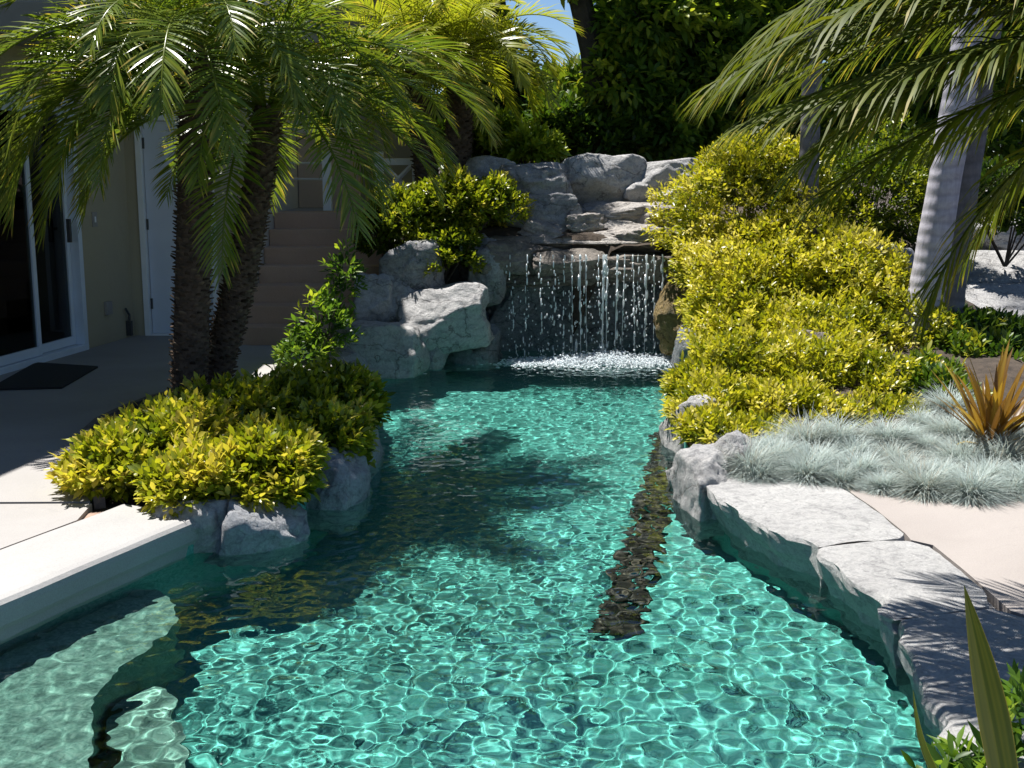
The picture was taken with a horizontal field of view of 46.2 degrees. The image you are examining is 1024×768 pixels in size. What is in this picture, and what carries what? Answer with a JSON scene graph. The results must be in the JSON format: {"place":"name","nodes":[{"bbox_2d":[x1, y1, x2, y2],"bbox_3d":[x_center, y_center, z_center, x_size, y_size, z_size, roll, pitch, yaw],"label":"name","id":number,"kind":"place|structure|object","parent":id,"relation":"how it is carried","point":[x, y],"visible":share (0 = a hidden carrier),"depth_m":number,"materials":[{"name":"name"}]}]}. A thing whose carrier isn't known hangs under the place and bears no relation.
{"place":"outdoors","nodes":[
{"label":"outdoors","id":0,"kind":"place"},
{"bbox_2d":[0,504,92,549],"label":"patio deck","id":1,"kind":"structure","parent":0,"point":[19,523],"depth_m":5.52,"materials":[{"name":"concrete"}]},
{"bbox_2d":[0,351,940,767],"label":"water","id":2,"kind":"structure","parent":0,"point":[516,567],"depth_m":4.56,"materials":[{"name":"liquid"}]},
{"bbox_2d":[149,498,229,552],"bbox_3d":[-1.520,0.664,5.705,0.411,0.319,0.439,-4,11,-20],"label":"boulder","id":3,"kind":"object","parent":2,"relation":"in","point":[207,518],"visible":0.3,"depth_m":5.54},
{"bbox_2d":[428,347,449,368],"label":"boulder","id":4,"kind":"object","parent":2,"relation":"in","point":[438,357],"visible":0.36,"depth_m":10.53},
{"bbox_2d":[446,323,502,364],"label":"boulder","id":5,"kind":"object","parent":2,"relation":"in","point":[490,353],"visible":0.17,"depth_m":10.82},
{"bbox_2d":[423,344,671,373],"bbox_3d":[0.597,-0.225,10.624,2.719,0.165,1.229,0,10,0],"label":"splash foam","id":6,"kind":"object","parent":2,"relation":"on","point":[622,359],"visible":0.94,"depth_m":10.74,"materials":[{"name":"white liquid"}]},
{"bbox_2d":[503,254,666,357],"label":"falling water","id":7,"kind":"structure","parent":2,"relation":"on","point":[605,271],"depth_m":10.94,"materials":[{"name":"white liquid"}]},
{"bbox_2d":[653,271,711,355],"bbox_3d":[1.575,-0.622,10.789,0.568,0.824,0.435,26,0,-22],"label":"boulder","id":8,"kind":"object","parent":2,"relation":"on","point":[666,322],"visible":0.37,"depth_m":10.66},
{"bbox_2d":[670,323,696,367],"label":"boulder","id":9,"kind":"object","parent":2,"relation":"in","point":[677,350],"visible":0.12,"depth_m":10.41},
{"bbox_2d":[92,168,915,511],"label":"ground","id":10,"kind":"structure","parent":0,"point":[454,278],"depth_m":7.21,"materials":[{"name":"soil"}]},
{"bbox_2d":[79,390,173,508],"bbox_3d":[-2.345,0.316,7.156,0.423,0.110,2.777,-1,10,-6],"label":"planter edging","id":11,"kind":"object","parent":10,"relation":"on","point":[96,503],"visible":0.28,"depth_m":7.31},
{"bbox_2d":[0,335,356,503],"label":"patio deck","id":12,"kind":"structure","parent":10,"relation":"on","point":[37,426],"depth_m":8.25,"materials":[{"name":"concrete"}]},
{"bbox_2d":[0,362,97,389],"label":"door mat","id":13,"kind":"object","parent":12,"relation":"on","point":[39,375],"depth_m":9.14,"materials":[{"name":"rubber"}]},
{"bbox_2d":[0,0,412,374],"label":"house","id":14,"kind":"structure","parent":10,"relation":"on","point":[104,275],"depth_m":10.70,"materials":[{"name":"beige paint"}]},
{"bbox_2d":[0,91,88,374],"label":"sliding door","id":15,"kind":"structure","parent":14,"relation":"in","point":[43,309],"depth_m":9.93,"materials":[{"name":"white metal"}]},
{"bbox_2d":[134,114,218,335],"bbox_3d":[-3.140,-1.482,11.310,0.714,2.075,0.115,0,10,0],"label":"door","id":16,"kind":"structure","parent":14,"relation":"in","point":[156,226],"depth_m":11.31,"materials":[{"name":"paint"}]},
{"bbox_2d":[242,211,388,344],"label":"staircase","id":17,"kind":"structure","parent":10,"relation":"on","point":[302,244],"depth_m":11.60,"materials":[{"name":"concrete"}]},
{"bbox_2d":[271,238,371,366],"bbox_3d":[-1.505,-0.593,9.794,0.671,1.183,1.188,6,12,30],"label":"green shrub","id":18,"kind":"object","parent":10,"relation":"on","point":[338,318],"visible":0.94,"depth_m":9.68,"materials":[{"name":"green plant"}]},
{"bbox_2d":[284,202,450,251],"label":"terrace","id":19,"kind":"structure","parent":10,"relation":"on","point":[309,209],"depth_m":13.18,"materials":[{"name":"concrete"}]},
{"bbox_2d":[290,127,361,207],"bbox_3d":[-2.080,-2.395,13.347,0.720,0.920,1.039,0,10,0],"label":"door","id":20,"kind":"structure","parent":19,"relation":"on","point":[310,189],"depth_m":13.69,"materials":[{"name":"grey paint"}]},
{"bbox_2d":[322,152,443,210],"bbox_3d":[-1.265,-2.163,12.856,1.520,0.640,0.090,0,10,0],"label":"white railing","id":21,"kind":"object","parent":19,"relation":"on","point":[328,206],"visible":0.15,"depth_m":12.80,"materials":[{"name":"paint"}]},
{"bbox_2d":[186,442,687,555],"bbox_3d":[-0.800,0.897,6.578,5.500,0.834,10.620,0,10,0],"label":"pool basin","id":22,"kind":"object","parent":10,"relation":"in","point":[190,549],"depth_m":5.54,"materials":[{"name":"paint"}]},
{"bbox_2d":[0,504,197,640],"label":"pool coping","id":23,"kind":"object","parent":22,"relation":"on","point":[45,576],"visible":0.93,"depth_m":5.04,"materials":[{"name":"concrete"}]},
{"bbox_2d":[215,494,309,555],"bbox_3d":[-1.255,0.779,5.810,0.533,0.656,0.580,-5,12,-28],"label":"boulder","id":24,"kind":"object","parent":22,"relation":"on","point":[244,529],"visible":0.33,"depth_m":5.56,"materials":[{"name":"stone"}]},
{"bbox_2d":[306,446,370,510],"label":"boulder","id":25,"kind":"object","parent":22,"relation":"on","point":[348,483],"visible":0.19,"depth_m":6.30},
{"bbox_2d":[328,351,374,372],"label":"boulder","id":26,"kind":"object","parent":22,"relation":"on","point":[346,356],"visible":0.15,"depth_m":10.03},
{"bbox_2d":[331,320,429,377],"bbox_3d":[-1.186,-0.186,10.380,0.866,0.724,0.754,3,11,14],"label":"boulder","id":27,"kind":"object","parent":22,"relation":"on","point":[392,350],"visible":0.47,"depth_m":10.13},
{"bbox_2d":[353,273,393,322],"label":"boulder","id":28,"kind":"object","parent":27,"relation":"on","point":[374,302],"visible":0.57,"depth_m":10.68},
{"bbox_2d":[671,444,730,521],"bbox_3d":[1.036,0.690,6.276,0.316,0.720,0.451,-2,10,-10],"label":"boulder","id":29,"kind":"object","parent":22,"relation":"on","point":[696,467],"visible":0.41,"depth_m":6.16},
{"bbox_2d":[396,281,494,353],"bbox_3d":[-0.614,-0.579,10.776,0.864,0.614,0.736,-7,9,7],"label":"boulder","id":30,"kind":"object","parent":10,"relation":"on","point":[448,318],"visible":0.85,"depth_m":10.56,"materials":[{"name":"stone"}]},
{"bbox_2d":[389,278,414,321],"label":"boulder","id":31,"kind":"object","parent":30,"relation":"on","point":[400,287],"visible":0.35,"depth_m":10.74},
{"bbox_2d":[378,238,444,289],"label":"boulder","id":32,"kind":"object","parent":30,"relation":"on","point":[406,262],"visible":0.72,"depth_m":10.76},
{"bbox_2d":[486,282,664,350],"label":"rock wall","id":33,"kind":"structure","parent":10,"relation":"on","point":[497,314],"depth_m":11.50,"materials":[{"name":"stone"}]},
{"bbox_2d":[457,246,674,286],"bbox_3d":[0.564,-1.138,11.490,2.198,0.390,0.980,0,10,0],"label":"spill ledge","id":34,"kind":"object","parent":33,"relation":"on","point":[591,279],"visible":0.26,"depth_m":11.14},
{"bbox_2d":[517,220,567,236],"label":"tier stone","id":35,"kind":"object","parent":34,"relation":"on","point":[535,227],"visible":0.57,"depth_m":11.32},
{"bbox_2d":[526,231,661,252],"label":"tier stone","id":36,"kind":"object","parent":34,"relation":"on","point":[562,242],"visible":0.35,"depth_m":11.24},
{"bbox_2d":[496,192,582,227],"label":"boulder","id":37,"kind":"object","parent":36,"relation":"on","point":[556,207],"visible":0.28,"depth_m":11.45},
{"bbox_2d":[565,213,608,232],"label":"tier stone","id":38,"kind":"object","parent":36,"relation":"on","point":[578,223],"visible":0.98,"depth_m":11.34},
{"bbox_2d":[606,224,663,241],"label":"tier stone","id":39,"kind":"object","parent":36,"relation":"on","point":[628,232],"visible":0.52,"depth_m":11.21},
{"bbox_2d":[901,659,1023,767],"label":"dark shrub","id":40,"kind":"object","parent":10,"relation":"on","point":[949,753],"visible":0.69,"depth_m":3.19,"materials":[{"name":"green plant"}]},
{"bbox_2d":[913,586,1017,767],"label":"flax plant","id":41,"kind":"object","parent":10,"relation":"on","point":[995,728],"visible":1,"depth_m":2.84,"materials":[{"name":"plant"}]},
{"bbox_2d":[400,182,1023,482],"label":"garden bed","id":42,"kind":"object","parent":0,"point":[982,364],"visible":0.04,"depth_m":8.51,"materials":[{"name":"soil"}]},
{"bbox_2d":[307,0,528,182],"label":"palm tree","id":43,"kind":"object","parent":42,"relation":"on","point":[420,171],"visible":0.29,"depth_m":12.04,"materials":[{"name":"green plant"}]},
{"bbox_2d":[349,163,536,284],"bbox_3d":[-0.644,-1.473,11.226,1.776,1.246,1.278,0,10,0],"label":"green shrub","id":44,"kind":"object","parent":42,"relation":"on","point":[419,210],"visible":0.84,"depth_m":11.03,"materials":[{"name":"green plant"}]},
{"bbox_2d":[358,0,585,203],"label":"palm tree","id":45,"kind":"object","parent":42,"relation":"on","point":[462,149],"visible":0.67,"depth_m":12.00,"materials":[{"name":"green plant"}]},
{"bbox_2d":[468,233,506,306],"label":"boulder","id":46,"kind":"object","parent":42,"relation":"on","point":[493,280],"visible":0.55,"depth_m":11.06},
{"bbox_2d":[465,155,515,182],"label":"boulder","id":47,"kind":"object","parent":42,"relation":"on","point":[480,166],"visible":0.39,"depth_m":12.14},
{"bbox_2d":[426,0,577,163],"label":"tree","id":48,"kind":"object","parent":42,"relation":"on","point":[510,77],"visible":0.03,"depth_m":14.39,"materials":[{"name":"green plant"}]},
{"bbox_2d":[476,236,552,275],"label":"tier stone","id":49,"kind":"object","parent":42,"relation":"on","point":[518,249],"visible":0.7,"depth_m":11.04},
{"bbox_2d":[473,104,571,163],"bbox_3d":[0.053,-2.604,12.868,1.347,0.807,0.998,8,13,38],"label":"lime shrub","id":50,"kind":"object","parent":42,"relation":"on","point":[527,142],"visible":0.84,"depth_m":12.51,"materials":[{"name":"green plant"}]},
{"bbox_2d":[495,162,573,194],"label":"boulder","id":51,"kind":"object","parent":42,"relation":"on","point":[542,178],"visible":0.53,"depth_m":11.56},
{"bbox_2d":[434,82,664,165],"bbox_3d":[0.279,-2.917,13.744,2.841,1.122,1.693,-3,11,-16],"label":"green shrub","id":52,"kind":"object","parent":42,"relation":"on","point":[580,115],"visible":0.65,"depth_m":13.40,"materials":[{"name":"green plant"}]},
{"bbox_2d":[532,248,605,276],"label":"tier stone","id":53,"kind":"object","parent":42,"relation":"on","point":[546,262],"visible":0.77,"depth_m":11.02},
{"bbox_2d":[534,53,617,160],"bbox_3d":[0.842,-3.830,17.110,2.267,2.032,3.218,9,13,40],"label":"tree","id":54,"kind":"object","parent":42,"relation":"on","point":[568,77],"visible":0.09,"depth_m":16.70,"materials":[{"name":"green plant"}]},
{"bbox_2d":[580,201,665,220],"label":"tier stone","id":55,"kind":"object","parent":42,"relation":"on","point":[630,210],"visible":0.3,"depth_m":11.61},
{"bbox_2d":[561,153,646,204],"bbox_3d":[0.924,-2.005,12.113,0.935,0.647,0.698,-1,10,-5],"label":"boulder","id":56,"kind":"object","parent":55,"relation":"on","point":[599,177],"visible":0.56,"depth_m":11.88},
{"bbox_2d":[560,0,713,161],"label":"tree","id":57,"kind":"object","parent":42,"relation":"on","point":[607,61],"visible":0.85,"depth_m":13.51,"materials":[{"name":"green plant"}]},
{"bbox_2d":[622,181,651,201],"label":"boulder","id":58,"kind":"object","parent":42,"relation":"on","point":[636,192],"visible":0.47,"depth_m":11.90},
{"bbox_2d":[607,252,675,284],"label":"tier stone","id":59,"kind":"object","parent":42,"relation":"on","point":[640,264],"visible":0.61,"depth_m":11.06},
{"bbox_2d":[638,158,701,194],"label":"boulder","id":60,"kind":"object","parent":42,"relation":"on","point":[658,171],"visible":0.39,"depth_m":11.94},
{"bbox_2d":[659,393,716,452],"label":"boulder","id":61,"kind":"object","parent":42,"relation":"on","point":[667,440],"visible":0.23,"depth_m":7.50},
{"bbox_2d":[666,429,752,488],"bbox_3d":[1.191,0.588,6.659,0.701,0.738,0.646,4,11,20],"label":"boulder","id":62,"kind":"object","parent":42,"relation":"on","point":[735,438],"visible":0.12,"depth_m":6.38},
{"bbox_2d":[618,0,802,169],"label":"tree","id":63,"kind":"object","parent":42,"relation":"on","point":[701,64],"visible":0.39,"depth_m":13.85,"materials":[{"name":"green plant"}]},
{"bbox_2d":[640,124,856,303],"bbox_3d":[2.190,-1.469,10.519,1.881,1.609,2.011,-3,11,-13],"label":"golden shrub","id":64,"kind":"object","parent":42,"relation":"on","point":[750,178],"visible":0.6,"depth_m":10.35,"materials":[{"name":"yellow plant"}]},
{"bbox_2d":[709,425,803,482],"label":"grass tuft","id":65,"kind":"object","parent":42,"relation":"on","point":[753,450],"visible":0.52,"depth_m":6.28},
{"bbox_2d":[725,450,795,485],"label":"grass tuft","id":66,"kind":"object","parent":42,"relation":"on","point":[762,476],"visible":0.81,"depth_m":6.17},
{"bbox_2d":[749,425,816,471],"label":"grass tuft","id":67,"kind":"object","parent":42,"relation":"on","point":[781,445],"visible":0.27,"depth_m":6.49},
{"bbox_2d":[658,316,950,445],"bbox_3d":[2.076,0.032,7.859,2.324,0.856,2.184,0,10,0],"label":"golden shrub","id":68,"kind":"object","parent":42,"relation":"on","point":[711,372],"visible":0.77,"depth_m":7.74,"materials":[{"name":"yellow plant"}]},
{"bbox_2d":[795,0,823,248],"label":"palm tree","id":69,"kind":"object","parent":42,"relation":"on","point":[805,145],"visible":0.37,"depth_m":10.13,"materials":[{"name":"grey plant"}]},
{"bbox_2d":[758,402,864,454],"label":"grass tuft","id":70,"kind":"object","parent":42,"relation":"on","point":[803,433],"visible":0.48,"depth_m":6.73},
{"bbox_2d":[769,440,854,488],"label":"grass tuft","id":71,"kind":"object","parent":42,"relation":"on","point":[799,471],"visible":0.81,"depth_m":6.17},
{"bbox_2d":[776,431,863,474],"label":"grass tuft","id":72,"kind":"object","parent":42,"relation":"on","point":[828,456],"visible":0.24,"depth_m":6.39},
{"bbox_2d":[672,199,976,366],"bbox_3d":[2.371,-0.755,9.409,2.255,1.361,2.665,0,10,0],"label":"golden shrub","id":73,"kind":"object","parent":42,"relation":"on","point":[873,321],"visible":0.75,"depth_m":9.24,"materials":[{"name":"yellow plant"}]},
{"bbox_2d":[719,0,933,180],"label":"tree","id":74,"kind":"object","parent":42,"relation":"on","point":[780,7],"visible":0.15,"depth_m":14.47,"materials":[{"name":"green plant"}]},
{"bbox_2d":[807,457,866,491],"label":"grass tuft","id":75,"kind":"object","parent":42,"relation":"on","point":[840,480],"visible":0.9,"depth_m":6.08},
{"bbox_2d":[797,407,887,452],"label":"grass tuft","id":76,"kind":"object","parent":42,"relation":"on","point":[841,433],"visible":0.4,"depth_m":6.76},
{"bbox_2d":[819,430,887,470],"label":"grass tuft","id":77,"kind":"object","parent":42,"relation":"on","point":[855,446],"visible":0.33,"depth_m":6.59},
{"bbox_2d":[781,109,934,268],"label":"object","id":78,"kind":"object","parent":42,"relation":"on","point":[884,219],"visible":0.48,"depth_m":10.82,"materials":[{"name":"green plant"}]},
{"bbox_2d":[822,443,902,485],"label":"grass tuft","id":79,"kind":"object","parent":42,"relation":"on","point":[859,461],"visible":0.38,"depth_m":6.25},
{"bbox_2d":[850,466,910,496],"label":"grass tuft","id":80,"kind":"object","parent":42,"relation":"on","point":[872,485],"visible":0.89,"depth_m":5.98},
{"bbox_2d":[846,407,927,453],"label":"grass tuft","id":81,"kind":"object","parent":42,"relation":"on","point":[895,433],"visible":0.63,"depth_m":6.79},
{"bbox_2d":[864,437,925,469],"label":"grass tuft","id":82,"kind":"object","parent":42,"relation":"on","point":[889,448],"visible":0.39,"depth_m":6.50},
{"bbox_2d":[866,442,941,484],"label":"grass tuft","id":83,"kind":"object","parent":42,"relation":"on","point":[900,463],"visible":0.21,"depth_m":6.21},
{"bbox_2d":[892,402,948,431],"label":"grass tuft","id":84,"kind":"object","parent":42,"relation":"on","point":[917,419],"visible":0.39,"depth_m":7.14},
{"bbox_2d":[876,449,978,504],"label":"grass tuft","id":85,"kind":"object","parent":42,"relation":"on","point":[919,484],"visible":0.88,"depth_m":5.91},
{"bbox_2d":[904,427,952,456],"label":"grass tuft","id":86,"kind":"object","parent":42,"relation":"on","point":[924,440],"visible":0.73,"depth_m":6.72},
{"bbox_2d":[836,0,1023,200],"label":"tree","id":87,"kind":"object","parent":42,"relation":"on","point":[1011,141],"visible":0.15,"depth_m":14.98,"materials":[{"name":"green plant"}]},
{"bbox_2d":[900,380,975,419],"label":"grass tuft","id":88,"kind":"object","parent":42,"relation":"on","point":[939,402],"visible":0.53,"depth_m":7.38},
{"bbox_2d":[899,7,988,337],"bbox_3d":[4.775,-4.727,8.973,3.858,8.905,5.832,-8,13,-39],"label":"palm tree","id":89,"kind":"object","parent":42,"relation":"on","point":[939,210],"visible":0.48,"depth_m":8.84,"materials":[{"name":"grey plant"}]},
{"bbox_2d":[911,404,976,451],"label":"grass tuft","id":90,"kind":"object","parent":42,"relation":"on","point":[958,424],"visible":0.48,"depth_m":6.87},
{"bbox_2d":[912,452,977,484],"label":"grass tuft","id":91,"kind":"object","parent":42,"relation":"on","point":[944,463],"visible":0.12,"depth_m":6.17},
{"bbox_2d":[890,298,1023,399],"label":"dark shrub","id":92,"kind":"object","parent":42,"relation":"on","point":[998,322],"visible":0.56,"depth_m":8.59,"materials":[{"name":"green plant"}]},
{"bbox_2d":[910,423,1013,472],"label":"grass tuft","id":93,"kind":"object","parent":42,"relation":"on","point":[965,449],"visible":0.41,"depth_m":6.44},
{"bbox_2d":[944,5,1002,315],"bbox_3d":[4.757,-4.668,9.949,6.062,8.551,4.270,8,13,38],"label":"palm tree","id":94,"kind":"object","parent":42,"relation":"on","point":[971,175],"visible":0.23,"depth_m":9.21,"materials":[{"name":"grey plant"}]},
{"bbox_2d":[924,454,1023,508],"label":"grass tuft","id":95,"kind":"object","parent":42,"relation":"on","point":[978,486],"visible":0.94,"depth_m":5.83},
{"bbox_2d":[926,339,1023,450],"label":"flax plant","id":96,"kind":"object","parent":42,"relation":"on","point":[995,410],"visible":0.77,"depth_m":6.58,"materials":[{"name":"orange plant"}]},
{"bbox_2d":[939,423,1023,470],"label":"grass tuft","id":97,"kind":"object","parent":42,"relation":"on","point":[1010,448],"visible":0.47,"depth_m":6.42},
{"bbox_2d":[946,448,1022,489],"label":"grass tuft","id":98,"kind":"object","parent":42,"relation":"on","point":[988,467],"visible":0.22,"depth_m":6.13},
{"bbox_2d":[965,283,1023,317],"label":"terrace stone","id":99,"kind":"object","parent":42,"relation":"on","point":[1009,297],"visible":0.2,"depth_m":10.37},
{"bbox_2d":[967,249,1023,283],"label":"terrace stone","id":100,"kind":"object","parent":42,"relation":"on","point":[988,267],"visible":0.19,"depth_m":11.26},
{"bbox_2d":[972,219,1023,250],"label":"terrace stone","id":101,"kind":"object","parent":42,"relation":"on","point":[1001,241],"visible":0.04,"depth_m":11.93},
{"bbox_2d":[976,152,1023,266],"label":"dark shrub","id":102,"kind":"object","parent":42,"relation":"on","point":[1014,221],"visible":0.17,"depth_m":10.57,"materials":[{"name":"green plant"}]},
{"bbox_2d":[986,469,1023,502],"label":"grass tuft","id":103,"kind":"object","parent":42,"relation":"on","point":[1018,485],"visible":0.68,"depth_m":5.89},
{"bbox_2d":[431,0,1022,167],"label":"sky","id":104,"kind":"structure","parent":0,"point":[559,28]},
{"bbox_2d":[841,483,1023,617],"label":"pink deck","id":105,"kind":"structure","parent":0,"point":[981,546],"depth_m":5.28,"materials":[{"name":"concrete"}]},
{"bbox_2d":[674,0,1023,358],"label":"palm tree","id":106,"kind":"object","parent":105,"relation":"on","point":[962,61],"visible":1,"depth_m":3.93,"materials":[{"name":"green plant"}]},
{"bbox_2d":[979,453,1023,496],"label":"grass tuft","id":107,"kind":"object","parent":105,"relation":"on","point":[1018,472],"visible":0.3,"depth_m":6.05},
{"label":"slab bedding","id":108,"kind":"structure","parent":0,"visible":0},
{"bbox_2d":[706,473,904,587],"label":"coping slab","id":109,"kind":"structure","parent":108,"relation":"on","point":[792,525],"depth_m":5.53,"materials":[{"name":"stone"}]},
{"bbox_2d":[816,541,988,668],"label":"coping slab","id":110,"kind":"structure","parent":108,"relation":"on","point":[884,587],"depth_m":4.67,"materials":[{"name":"stone"}]},
{"bbox_2d":[897,609,1023,767],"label":"coping slab","id":111,"kind":"structure","parent":108,"relation":"on","point":[933,653],"depth_m":3.93,"materials":[{"name":"stone"}]},
{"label":"planter soil","id":112,"kind":"structure","parent":0,"visible":0},
{"bbox_2d":[0,0,416,393],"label":"palm tree","id":113,"kind":"object","parent":112,"relation":"on","point":[191,327],"visible":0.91,"depth_m":7.00,"materials":[{"name":"green plant"}]},
{"bbox_2d":[44,355,395,519],"bbox_3d":[-1.475,0.244,6.633,1.456,0.637,2.404,2,11,12],"label":"golden shrub","id":114,"kind":"object","parent":112,"relation":"on","point":[276,432],"visible":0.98,"depth_m":6.03,"materials":[{"name":"yellow plant"}]},
{"bbox_2d":[45,0,498,385],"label":"palm tree","id":115,"kind":"object","parent":112,"relation":"on","point":[246,247],"visible":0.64,"depth_m":7.72,"materials":[{"name":"green plant"}]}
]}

